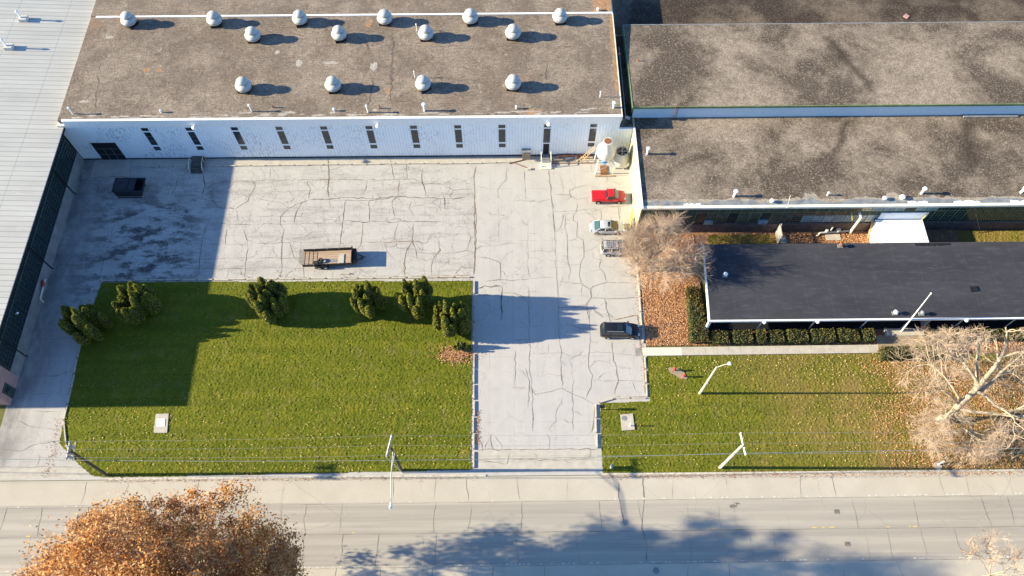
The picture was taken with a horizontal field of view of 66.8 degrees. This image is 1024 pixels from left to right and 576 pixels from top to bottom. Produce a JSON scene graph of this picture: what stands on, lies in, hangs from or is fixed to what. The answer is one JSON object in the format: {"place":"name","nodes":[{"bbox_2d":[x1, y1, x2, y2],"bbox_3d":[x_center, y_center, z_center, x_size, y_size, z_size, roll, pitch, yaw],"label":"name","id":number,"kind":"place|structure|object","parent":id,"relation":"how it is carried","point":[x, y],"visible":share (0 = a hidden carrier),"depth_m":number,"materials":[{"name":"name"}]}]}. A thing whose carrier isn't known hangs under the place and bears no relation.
{"place":"outdoors","nodes":[
{"label":"outdoors","id":0,"kind":"place"},
{"bbox_2d":[0,0,95,404],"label":"steel roofed building","id":1,"kind":"structure","parent":0,"point":[41,161],"depth_m":105.83,"materials":[{"name":"grey metal"}]},
{"bbox_2d":[0,39,14,50],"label":"roof vent","id":2,"kind":"object","parent":1,"relation":"on","point":[8,46],"visible":1,"depth_m":112.08,"materials":[{"name":"white metal"}]},
{"bbox_2d":[0,340,15,369],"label":"window","id":3,"kind":"structure","parent":1,"relation":"in","point":[7,353],"depth_m":95.52,"materials":[{"name":"black glass"}]},
{"bbox_2d":[2,383,15,398],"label":"window","id":4,"kind":"structure","parent":1,"relation":"in","point":[8,390],"depth_m":95.66,"materials":[{"name":"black glass"}]},
{"bbox_2d":[0,248,42,348],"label":"window","id":5,"kind":"structure","parent":1,"relation":"in","point":[24,290],"depth_m":98.60,"materials":[{"name":"black glass"}]},
{"bbox_2d":[15,10,28,21],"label":"roof vent","id":6,"kind":"object","parent":1,"relation":"on","point":[23,18],"visible":1,"depth_m":114.62,"materials":[{"name":"white metal"}]},
{"bbox_2d":[28,171,66,259],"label":"window","id":7,"kind":"structure","parent":1,"relation":"in","point":[54,194],"depth_m":104.29,"materials":[{"name":"black glass"}]},
{"bbox_2d":[53,137,76,183],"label":"window","id":8,"kind":"structure","parent":1,"relation":"in","point":[66,155],"depth_m":108.44,"materials":[{"name":"black glass"}]},
{"bbox_2d":[188,155,205,173],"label":"loading steps","id":9,"kind":"structure","parent":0,"point":[197,164],"depth_m":112.00,"materials":[{"name":"concrete"}]},
{"bbox_2d":[59,280,471,477],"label":"lawn","id":10,"kind":"structure","parent":0,"point":[174,341],"depth_m":97.13,"materials":[{"name":"green plant"}]},
{"bbox_2d":[58,303,112,345],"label":"conifer","id":11,"kind":"object","parent":10,"relation":"on","point":[82,323],"visible":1,"depth_m":97.27,"materials":[{"name":"green plant"}]},
{"bbox_2d":[111,281,161,324],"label":"conifer","id":12,"kind":"object","parent":10,"relation":"on","point":[136,303],"visible":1,"depth_m":98.39,"materials":[{"name":"green plant"}]},
{"bbox_2d":[154,413,168,432],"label":"manhole pad","id":13,"kind":"object","parent":10,"relation":"on","point":[163,429],"visible":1,"depth_m":94.81,"materials":[{"name":"concrete"}]},
{"bbox_2d":[60,281,470,476],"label":"fallen leaves","id":14,"kind":"object","parent":10,"relation":"on","point":[262,434],"visible":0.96,"depth_m":93.97,"materials":[{"name":"brown plant"}]},
{"bbox_2d":[244,276,288,324],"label":"conifer","id":15,"kind":"object","parent":10,"relation":"on","point":[268,302],"visible":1,"depth_m":98.34,"materials":[{"name":"green plant"}]},
{"bbox_2d":[350,280,387,318],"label":"conifer","id":16,"kind":"object","parent":10,"relation":"on","point":[367,299],"visible":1,"depth_m":98.20,"materials":[{"name":"green plant"}]},
{"bbox_2d":[394,275,434,318],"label":"conifer","id":17,"kind":"object","parent":10,"relation":"on","point":[415,298],"visible":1,"depth_m":97.42,"materials":[{"name":"green plant"}]},
{"bbox_2d":[432,299,471,338],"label":"conifer","id":18,"kind":"object","parent":10,"relation":"on","point":[449,320],"visible":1,"depth_m":97.00,"materials":[{"name":"green plant"}]},
{"bbox_2d":[426,340,480,366],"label":"leaf litter","id":19,"kind":"object","parent":10,"relation":"on","point":[454,355],"visible":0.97,"depth_m":98.95,"materials":[{"name":"brown plant"}]},
{"bbox_2d":[453,340,467,350],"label":"conifer","id":20,"kind":"object","parent":10,"relation":"on","point":[458,346],"visible":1,"depth_m":98.53,"materials":[{"name":"green plant"}]},
{"bbox_2d":[0,155,657,480],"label":"pavement","id":21,"kind":"structure","parent":0,"point":[518,244],"depth_m":105.60,"materials":[{"name":"concrete"}]},
{"bbox_2d":[65,441,108,476],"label":"utility pole","id":22,"kind":"object","parent":21,"relation":"on","point":[73,453],"visible":0.98,"depth_m":84.92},
{"bbox_2d":[111,178,145,197],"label":"dumpster","id":23,"kind":"object","parent":21,"relation":"on","point":[122,187],"visible":1,"depth_m":109.47,"materials":[{"name":"black metal"}]},
{"bbox_2d":[299,246,363,269],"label":"utility trailer","id":24,"kind":"object","parent":21,"relation":"on","point":[329,256],"visible":1,"depth_m":104.85,"materials":[{"name":"brown wood"}]},
{"bbox_2d":[386,434,402,508],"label":"utility pole","id":25,"kind":"object","parent":21,"relation":"on","point":[399,467],"visible":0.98,"depth_m":83.94,"materials":[{"name":"white metal"}]},
{"bbox_2d":[0,442,939,450],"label":"overhead wire","id":26,"kind":"object","parent":25,"relation":"attached to","point":[569,445],"visible":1,"depth_m":84.01,"materials":[{"name":"black metal"}]},
{"bbox_2d":[1,431,1018,442],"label":"overhead wire","id":27,"kind":"object","parent":25,"relation":"attached to","point":[552,435],"visible":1,"depth_m":84.48,"materials":[{"name":"black metal"}]},
{"bbox_2d":[0,448,1023,461],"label":"telephone cable","id":28,"kind":"object","parent":25,"relation":"attached to","point":[541,458],"visible":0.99,"depth_m":85.32,"materials":[{"name":"metal"}]},
{"bbox_2d":[2,452,1022,458],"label":"overhead wire","id":29,"kind":"object","parent":25,"relation":"attached to","point":[617,455],"visible":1,"depth_m":83.44,"materials":[{"name":"black metal"}]},
{"bbox_2d":[522,149,530,159],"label":"electrical cabinet","id":30,"kind":"object","parent":21,"relation":"on","point":[526,154],"visible":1,"depth_m":111.98,"materials":[{"name":"grey metal"}]},
{"bbox_2d":[541,150,551,168],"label":"door steps","id":31,"kind":"structure","parent":21,"relation":"on","point":[545,162],"depth_m":112.35,"materials":[{"name":"white concrete"}]},
{"bbox_2d":[594,137,615,176],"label":"dust collector","id":32,"kind":"object","parent":21,"relation":"on","point":[606,150],"visible":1,"depth_m":108.47,"materials":[{"name":"white metal"}]},
{"bbox_2d":[589,219,624,234],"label":"silver sedan","id":33,"kind":"object","parent":21,"relation":"on","point":[599,226],"visible":0.87,"depth_m":106.64,"materials":[{"name":"grey paint"}]},
{"bbox_2d":[591,188,625,203],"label":"pickup truck","id":34,"kind":"object","parent":21,"relation":"on","point":[609,195],"visible":1,"depth_m":108.89,"materials":[{"name":"red paint"}]},
{"bbox_2d":[600,240,634,256],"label":"grey wagon","id":35,"kind":"object","parent":21,"relation":"on","point":[605,251],"visible":0.52,"depth_m":104.66,"materials":[{"name":"grey paint"}]},
{"bbox_2d":[600,321,639,339],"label":"black suv","id":36,"kind":"object","parent":21,"relation":"on","point":[610,330],"visible":1,"depth_m":99.23,"materials":[{"name":"black paint"}]},
{"bbox_2d":[56,0,632,159],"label":"white warehouse","id":37,"kind":"structure","parent":0,"point":[182,65],"depth_m":109.95,"materials":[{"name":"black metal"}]},
{"bbox_2d":[91,143,126,159],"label":"loading door","id":38,"kind":"structure","parent":37,"relation":"in","point":[107,151],"depth_m":111.48,"materials":[{"name":"black metal"}]},
{"bbox_2d":[120,11,138,29],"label":"roof ventilator","id":39,"kind":"object","parent":37,"relation":"on","point":[129,20],"visible":1,"depth_m":112.25,"materials":[{"name":"white metal"}]},
{"bbox_2d":[140,128,161,150],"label":"window","id":40,"kind":"structure","parent":37,"relation":"in","point":[149,136],"depth_m":109.16,"materials":[{"name":"black glass"}]},
{"bbox_2d":[184,127,204,149],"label":"window","id":41,"kind":"structure","parent":37,"relation":"in","point":[192,135],"depth_m":109.06,"materials":[{"name":"black glass"}]},
{"bbox_2d":[206,11,221,28],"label":"roof ventilator","id":42,"kind":"object","parent":37,"relation":"on","point":[214,19],"visible":1,"depth_m":112.28,"materials":[{"name":"white metal"}]},
{"bbox_2d":[230,127,248,149],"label":"window","id":43,"kind":"structure","parent":37,"relation":"in","point":[235,131],"depth_m":109.15,"materials":[{"name":"black glass"}]},
{"bbox_2d":[235,76,252,94],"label":"roof ventilator","id":44,"kind":"object","parent":37,"relation":"on","point":[243,85],"visible":1,"depth_m":106.53,"materials":[{"name":"white metal"}]},
{"bbox_2d":[245,26,260,43],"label":"roof ventilator","id":45,"kind":"object","parent":37,"relation":"on","point":[252,34],"visible":1,"depth_m":110.84,"materials":[{"name":"white metal"}]},
{"bbox_2d":[274,126,290,149],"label":"window","id":46,"kind":"structure","parent":37,"relation":"in","point":[281,134],"depth_m":109.06,"materials":[{"name":"black glass"}]},
{"bbox_2d":[292,10,307,27],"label":"roof ventilator","id":47,"kind":"object","parent":37,"relation":"on","point":[299,18],"visible":1,"depth_m":112.31,"materials":[{"name":"white metal"}]},
{"bbox_2d":[319,126,333,148],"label":"window","id":48,"kind":"structure","parent":37,"relation":"in","point":[324,130],"depth_m":109.03,"materials":[{"name":"black glass"}]},
{"bbox_2d":[325,76,340,93],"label":"roof ventilator","id":49,"kind":"object","parent":37,"relation":"on","point":[332,84],"visible":1,"depth_m":106.53,"materials":[{"name":"white metal"}]},
{"bbox_2d":[331,25,346,43],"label":"roof ventilator","id":50,"kind":"object","parent":37,"relation":"on","point":[338,33],"visible":1,"depth_m":110.92,"materials":[{"name":"white metal"}]},
{"bbox_2d":[365,126,377,148],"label":"window","id":51,"kind":"structure","parent":37,"relation":"in","point":[369,129],"depth_m":109.24,"materials":[{"name":"black glass"}]},
{"bbox_2d":[377,9,392,26],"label":"roof ventilator","id":52,"kind":"object","parent":37,"relation":"on","point":[384,17],"visible":1,"depth_m":112.34,"materials":[{"name":"white metal"}]},
{"bbox_2d":[409,125,420,147],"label":"window","id":53,"kind":"structure","parent":37,"relation":"in","point":[414,133],"depth_m":109.14,"materials":[{"name":"black glass"}]},
{"bbox_2d":[415,75,430,93],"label":"roof ventilator","id":54,"kind":"object","parent":37,"relation":"on","point":[423,84],"visible":1,"depth_m":106.60,"materials":[{"name":"white metal"}]},
{"bbox_2d":[418,24,433,41],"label":"roof ventilator","id":55,"kind":"object","parent":37,"relation":"on","point":[425,33],"visible":1,"depth_m":110.93,"materials":[{"name":"white metal"}]},
{"bbox_2d":[454,125,462,147],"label":"window","id":56,"kind":"structure","parent":37,"relation":"in","point":[457,128],"depth_m":109.06,"materials":[{"name":"black glass"}]},
{"bbox_2d":[462,8,477,26],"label":"roof ventilator","id":57,"kind":"object","parent":37,"relation":"on","point":[470,16],"visible":1,"depth_m":112.35,"materials":[{"name":"white metal"}]},
{"bbox_2d":[498,124,505,147],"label":"window","id":58,"kind":"structure","parent":37,"relation":"in","point":[501,132],"depth_m":109.14,"materials":[{"name":"black glass"}]},
{"bbox_2d":[505,74,520,92],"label":"roof ventilator","id":59,"kind":"object","parent":37,"relation":"on","point":[512,82],"visible":1,"depth_m":106.62,"materials":[{"name":"white metal"}]},
{"bbox_2d":[505,24,520,41],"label":"roof ventilator","id":60,"kind":"object","parent":37,"relation":"on","point":[512,32],"visible":1,"depth_m":110.95,"materials":[{"name":"white metal"}]},
{"bbox_2d":[543,124,550,142],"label":"window","id":61,"kind":"structure","parent":37,"relation":"in","point":[546,130],"depth_m":109.00,"materials":[{"name":"black glass"}]},
{"bbox_2d":[552,8,567,25],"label":"roof ventilator","id":62,"kind":"object","parent":37,"relation":"on","point":[559,16],"visible":1,"depth_m":112.41,"materials":[{"name":"white metal"}]},
{"bbox_2d":[587,124,597,146],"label":"window","id":63,"kind":"structure","parent":37,"relation":"in","point":[593,127],"depth_m":109.32,"materials":[{"name":"black glass"}]},
{"bbox_2d":[0,471,1023,575],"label":"road","id":64,"kind":"structure","parent":0,"point":[912,524],"depth_m":89.64,"materials":[{"name":"grey asphalt"}]},
{"bbox_2d":[41,254,1022,482],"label":"fallen leaves","id":65,"kind":"object","parent":64,"relation":"on","point":[605,476],"visible":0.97,"depth_m":92.00,"materials":[{"name":"plant"}]},
{"bbox_2d":[0,229,1023,480],"bbox_3d":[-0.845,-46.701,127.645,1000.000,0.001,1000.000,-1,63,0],"label":"ground","id":66,"kind":"structure","parent":0,"point":[2,407],"depth_m":99.14,"materials":[{"name":"brown soil"}]},
{"bbox_2d":[4,473,310,575],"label":"autumn tree","id":67,"kind":"object","parent":66,"relation":"on","point":[151,548],"visible":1,"depth_m":67.93,"materials":[{"name":"orange plant"}]},
{"bbox_2d":[108,469,1023,479],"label":"kerb","id":68,"kind":"structure","parent":66,"relation":"on","point":[484,475],"depth_m":92.02,"materials":[{"name":"concrete"}]},
{"bbox_2d":[591,201,714,292],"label":"bare tree","id":69,"kind":"object","parent":66,"relation":"on","point":[650,228],"visible":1,"depth_m":99.55,"materials":[{"name":"brown plant"}]},
{"bbox_2d":[638,234,707,345],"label":"leaf litter","id":70,"kind":"object","parent":66,"relation":"on","point":[671,310],"visible":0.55,"depth_m":102.23,"materials":[{"name":"brown plant"}]},
{"bbox_2d":[642,345,879,355],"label":"footpath","id":71,"kind":"structure","parent":66,"relation":"on","point":[751,350],"depth_m":99.22,"materials":[{"name":"concrete"}]},
{"bbox_2d":[775,223,787,243],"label":"slatted gate","id":72,"kind":"structure","parent":66,"relation":"on","point":[779,236],"depth_m":106.29,"materials":[{"name":"white wood"}]},
{"bbox_2d":[638,230,958,345],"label":"leaf bed","id":73,"kind":"object","parent":66,"relation":"on","point":[942,236],"visible":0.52,"depth_m":106.82,"materials":[{"name":"brown plant"}]},
{"bbox_2d":[685,285,709,343],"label":"hedge","id":74,"kind":"object","parent":73,"relation":"on","point":[697,328],"visible":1,"depth_m":100.22,"materials":[{"name":"green plant"}]},
{"bbox_2d":[712,232,869,243],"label":"leaf litter","id":75,"kind":"object","parent":73,"relation":"on","point":[863,240],"visible":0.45,"depth_m":106.90,"materials":[{"name":"brown plant"}]},
{"bbox_2d":[816,227,848,240],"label":"valve manifold","id":76,"kind":"object","parent":73,"relation":"on","point":[835,237],"visible":1,"depth_m":106.85,"materials":[{"name":"metal"}]},
{"bbox_2d":[867,219,928,242],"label":"white shed","id":77,"kind":"structure","parent":73,"relation":"on","point":[899,231],"depth_m":104.08,"materials":[{"name":"metal"}]},
{"bbox_2d":[612,0,1023,232],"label":"gravel roof factory","id":78,"kind":"structure","parent":66,"relation":"on","point":[854,108],"depth_m":107.87,"materials":[{"name":"gravel"}]},
{"bbox_2d":[849,212,861,233],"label":"steam pipe","id":79,"kind":"object","parent":78,"relation":"attached to","point":[855,224],"visible":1,"depth_m":105.07,"materials":[{"name":"beige metal"}]},
{"bbox_2d":[696,242,1023,336],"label":"black roof office","id":80,"kind":"structure","parent":66,"relation":"on","point":[808,286],"depth_m":100.28,"materials":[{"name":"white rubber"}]},
{"bbox_2d":[915,243,950,245],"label":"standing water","id":81,"kind":"structure","parent":80,"relation":"on","point":[930,244],"depth_m":102.60,"materials":[{"name":"black liquid"}]},
{"bbox_2d":[708,328,1023,354],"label":"leaf bed","id":82,"kind":"object","parent":66,"relation":"on","point":[878,331],"visible":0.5,"depth_m":99.75,"materials":[{"name":"plant"}]},
{"bbox_2d":[710,329,729,345],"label":"hedge","id":83,"kind":"object","parent":82,"relation":"on","point":[721,337],"visible":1,"depth_m":99.23,"materials":[{"name":"green plant"}]},
{"bbox_2d":[730,329,753,344],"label":"hedge","id":84,"kind":"object","parent":82,"relation":"on","point":[741,337],"visible":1,"depth_m":99.18,"materials":[{"name":"green plant"}]},
{"bbox_2d":[753,328,766,344],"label":"hedge","id":85,"kind":"object","parent":82,"relation":"on","point":[760,336],"visible":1,"depth_m":99.10,"materials":[{"name":"green plant"}]},
{"bbox_2d":[766,329,785,344],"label":"hedge","id":86,"kind":"object","parent":82,"relation":"on","point":[776,337],"visible":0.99,"depth_m":99.24,"materials":[{"name":"green plant"}]},
{"bbox_2d":[784,328,808,343],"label":"hedge","id":87,"kind":"object","parent":82,"relation":"on","point":[796,336],"visible":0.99,"depth_m":99.04,"materials":[{"name":"green plant"}]},
{"bbox_2d":[808,327,835,344],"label":"hedge","id":88,"kind":"object","parent":82,"relation":"on","point":[822,335],"visible":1,"depth_m":99.08,"materials":[{"name":"green plant"}]},
{"bbox_2d":[834,327,860,343],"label":"hedge","id":89,"kind":"object","parent":82,"relation":"on","point":[847,336],"visible":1,"depth_m":99.08,"materials":[{"name":"green plant"}]},
{"bbox_2d":[858,328,875,344],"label":"hedge","id":90,"kind":"object","parent":82,"relation":"on","point":[867,335],"visible":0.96,"depth_m":99.12,"materials":[{"name":"green plant"}]},
{"bbox_2d":[877,345,946,360],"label":"hedge","id":91,"kind":"object","parent":82,"relation":"on","point":[885,352],"visible":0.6,"depth_m":97.94,"materials":[{"name":"green plant"}]},
{"bbox_2d":[927,330,947,344],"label":"hedge","id":92,"kind":"object","parent":82,"relation":"on","point":[934,332],"visible":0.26,"depth_m":98.89,"materials":[{"name":"green plant"}]},
{"bbox_2d":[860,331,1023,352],"bbox_3d":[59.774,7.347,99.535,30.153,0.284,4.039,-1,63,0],"label":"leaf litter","id":93,"kind":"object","parent":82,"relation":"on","point":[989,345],"visible":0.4,"depth_m":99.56,"materials":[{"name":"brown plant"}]},
{"bbox_2d":[956,329,976,341],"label":"hedge","id":94,"kind":"object","parent":82,"relation":"on","point":[975,331],"visible":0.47,"depth_m":99.16,"materials":[{"name":"green plant"}]},
{"bbox_2d":[981,328,1003,341],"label":"hedge","id":95,"kind":"object","parent":82,"relation":"on","point":[999,332],"visible":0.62,"depth_m":99.18,"materials":[{"name":"green plant"}]},
{"bbox_2d":[1005,328,1023,341],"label":"hedge","id":96,"kind":"object","parent":82,"relation":"on","point":[1020,338],"visible":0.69,"depth_m":99.22,"materials":[{"name":"green plant"}]},
{"bbox_2d":[876,335,925,348],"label":"entrance slab","id":97,"kind":"structure","parent":66,"relation":"on","point":[882,340],"depth_m":99.80,"materials":[{"name":"beige concrete"}]},
{"bbox_2d":[612,146,629,168],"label":"cooling tower","id":98,"kind":"structure","parent":0,"point":[621,157],"depth_m":109.90,"materials":[{"name":"white metal"}]},
{"bbox_2d":[709,234,774,243],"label":"lawn","id":99,"kind":"structure","parent":0,"point":[758,241],"depth_m":106.78,"materials":[{"name":"green plant"}]},
{"bbox_2d":[600,354,1023,472],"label":"lawn","id":100,"kind":"structure","parent":0,"point":[777,413],"depth_m":95.24,"materials":[{"name":"green plant"}]},
{"bbox_2d":[620,413,634,430],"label":"manhole pad","id":101,"kind":"object","parent":100,"relation":"on","point":[625,424],"visible":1,"depth_m":94.84,"materials":[{"name":"concrete"}]},
{"bbox_2d":[668,367,686,378],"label":"bare soil","id":102,"kind":"structure","parent":100,"relation":"on","point":[678,373],"depth_m":97.84,"materials":[{"name":"brown soil"}]},
{"bbox_2d":[699,362,730,394],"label":"lamp post","id":103,"kind":"object","parent":100,"relation":"on","point":[707,381],"visible":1,"depth_m":92.01,"materials":[{"name":"white metal"}]},
{"bbox_2d":[719,432,746,468],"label":"utility pole","id":104,"kind":"object","parent":100,"relation":"on","point":[721,466],"visible":1,"depth_m":84.99,"materials":[{"name":"grey wood"}]},
{"bbox_2d":[605,353,1023,471],"bbox_3d":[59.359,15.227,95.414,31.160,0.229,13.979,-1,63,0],"label":"fallen leaves","id":105,"kind":"object","parent":100,"relation":"on","point":[985,429],"visible":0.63,"depth_m":95.57,"materials":[{"name":"brown plant"}]},
{"bbox_2d":[890,323,1023,467],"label":"sycamore tree","id":106,"kind":"object","parent":100,"relation":"on","point":[943,418],"visible":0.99,"depth_m":89.78,"materials":[{"name":"beige plant"}]},
{"bbox_2d":[956,522,1023,575],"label":"bare tree","id":107,"kind":"object","parent":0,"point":[995,554],"visible":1,"depth_m":82.31,"materials":[{"name":"beige plant"}]},
{"bbox_2d":[956,230,1023,241],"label":"lawn","id":108,"kind":"structure","parent":0,"point":[993,235],"depth_m":107.03,"materials":[{"name":"green plant"}]},
{"bbox_2d":[963,114,1017,117],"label":"pipe","id":109,"kind":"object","parent":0,"point":[987,115],"visible":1,"depth_m":108.69,"materials":[{"name":"white metal"}]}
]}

